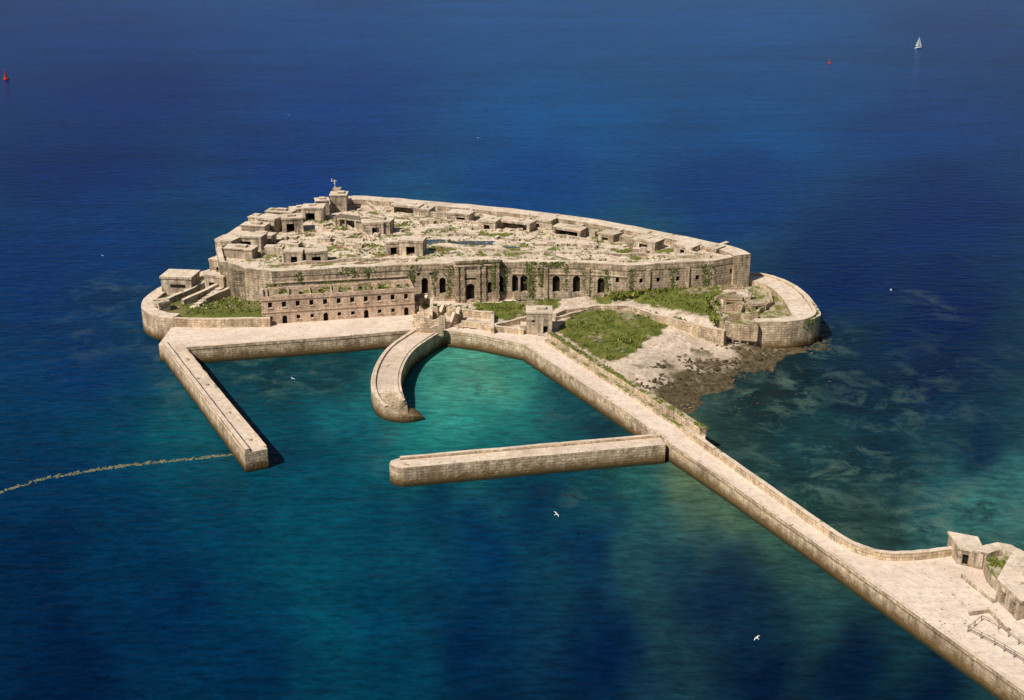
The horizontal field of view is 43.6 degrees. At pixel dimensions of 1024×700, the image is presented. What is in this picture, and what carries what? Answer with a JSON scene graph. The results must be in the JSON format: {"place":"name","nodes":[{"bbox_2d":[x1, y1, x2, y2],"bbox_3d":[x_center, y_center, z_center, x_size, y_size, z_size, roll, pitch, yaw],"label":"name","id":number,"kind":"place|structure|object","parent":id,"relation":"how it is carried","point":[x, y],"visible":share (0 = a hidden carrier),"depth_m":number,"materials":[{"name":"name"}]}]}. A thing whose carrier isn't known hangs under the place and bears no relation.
{"place":"outdoors","nodes":[
{"label":"outdoors","id":0,"kind":"place"},
{"bbox_2d":[182,296,261,314],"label":"grass","id":1,"kind":"structure","parent":0,"point":[225,302],"depth_m":327.19,"materials":[{"name":"green plant"}]},
{"bbox_2d":[0,0,1023,699],"bbox_3d":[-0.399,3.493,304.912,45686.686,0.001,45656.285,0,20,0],"label":"sea water","id":2,"kind":"structure","parent":0,"point":[864,190],"depth_m":301.95,"materials":[{"name":"blue liquid"}]},
{"bbox_2d":[0,454,232,492],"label":"sunken breakwater","id":3,"kind":"object","parent":2,"relation":"in","point":[116,467],"visible":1,"depth_m":252.32,"materials":[{"name":"brown stone"}]},
{"bbox_2d":[141,255,271,340],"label":"artillery battery","id":4,"kind":"object","parent":2,"relation":"in","point":[164,311],"visible":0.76,"depth_m":327.35,"materials":[{"name":"stone"}]},
{"bbox_2d":[161,340,268,472],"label":"harbour jetty","id":5,"kind":"object","parent":2,"relation":"in","point":[245,444],"visible":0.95,"depth_m":269.95,"materials":[{"name":"stone"}]},
{"bbox_2d":[371,328,443,422],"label":"curved mole","id":6,"kind":"object","parent":2,"relation":"in","point":[400,359],"visible":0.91,"depth_m":289.58,"materials":[{"name":"stone"}]},
{"bbox_2d":[214,178,750,302],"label":"sea fort","id":7,"kind":"structure","parent":2,"relation":"in","point":[245,271],"depth_m":344.29,"materials":[{"name":"stone"}]},
{"bbox_2d":[293,259,819,329],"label":"ivy","id":8,"kind":"object","parent":7,"relation":"attached to","point":[541,280],"visible":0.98,"depth_m":334.33,"materials":[{"name":"green plant"}]},
{"bbox_2d":[258,208,1004,569],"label":"weeds","id":9,"kind":"object","parent":7,"relation":"on","point":[710,306],"visible":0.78,"depth_m":332.81,"materials":[{"name":"green plant"}]},
{"bbox_2d":[389,433,665,486],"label":"harbour jetty","id":10,"kind":"object","parent":2,"relation":"in","point":[504,462],"visible":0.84,"depth_m":248.62,"materials":[{"name":"stone"}]},
{"bbox_2d":[915,37,921,48],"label":"sailboat","id":11,"kind":"object","parent":2,"relation":"on","point":[918,43],"visible":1,"depth_m":849.90,"materials":[{"name":"white fabric"}]},
{"bbox_2d":[159,299,1023,699],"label":"harbour quay","id":12,"kind":"structure","parent":0,"point":[907,591],"depth_m":236.30,"materials":[{"name":"stone"}]},
{"bbox_2d":[260,279,414,323],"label":"barracks building","id":13,"kind":"structure","parent":12,"relation":"on","point":[309,303],"depth_m":322.09,"materials":[{"name":"beige stone"}]},
{"bbox_2d":[412,295,476,335],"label":"ruined wall","id":14,"kind":"structure","parent":12,"relation":"on","point":[424,321],"depth_m":317.88,"materials":[{"name":"stone"}]},
{"bbox_2d":[520,305,558,333],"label":"concrete bunker","id":15,"kind":"object","parent":12,"relation":"on","point":[538,319],"visible":0.92,"depth_m":312.03},
{"bbox_2d":[939,531,1023,635],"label":"guardhouse","id":16,"kind":"structure","parent":12,"relation":"on","point":[1006,583],"depth_m":202.36,"materials":[{"name":"stone"}]},
{"bbox_2d":[967,615,1023,663],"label":"railing","id":17,"kind":"object","parent":12,"relation":"on","point":[968,629],"visible":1,"depth_m":188.00,"materials":[{"name":"beige metal"}]},
{"bbox_2d":[474,285,720,359],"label":"grass","id":18,"kind":"structure","parent":0,"point":[633,343],"depth_m":321.79,"materials":[{"name":"green plant"}]},
{"bbox_2d":[423,285,812,413],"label":"ground","id":19,"kind":"structure","parent":0,"point":[667,345],"depth_m":310.61,"materials":[{"name":"soil"}]},
{"bbox_2d":[461,308,585,334],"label":"courtyard wall","id":20,"kind":"structure","parent":19,"relation":"on","point":[501,327],"depth_m":317.94,"materials":[{"name":"stone"}]},
{"bbox_2d":[567,304,725,346],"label":"retaining wall","id":21,"kind":"structure","parent":19,"relation":"on","point":[714,335],"depth_m":316.61,"materials":[{"name":"stone"}]},
{"bbox_2d":[635,340,796,417],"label":"beach stones","id":22,"kind":"object","parent":19,"relation":"on","point":[716,369],"visible":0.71,"depth_m":296.89,"materials":[{"name":"stone"}]},
{"bbox_2d":[711,272,820,348],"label":"artillery battery","id":23,"kind":"object","parent":19,"relation":"on","point":[786,308],"visible":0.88,"depth_m":319.29,"materials":[{"name":"stone"}]},
{"bbox_2d":[702,336,831,443],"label":"shore rocks","id":24,"kind":"object","parent":19,"relation":"on","point":[817,343],"visible":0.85,"depth_m":314.57,"materials":[{"name":"stone"}]}
]}

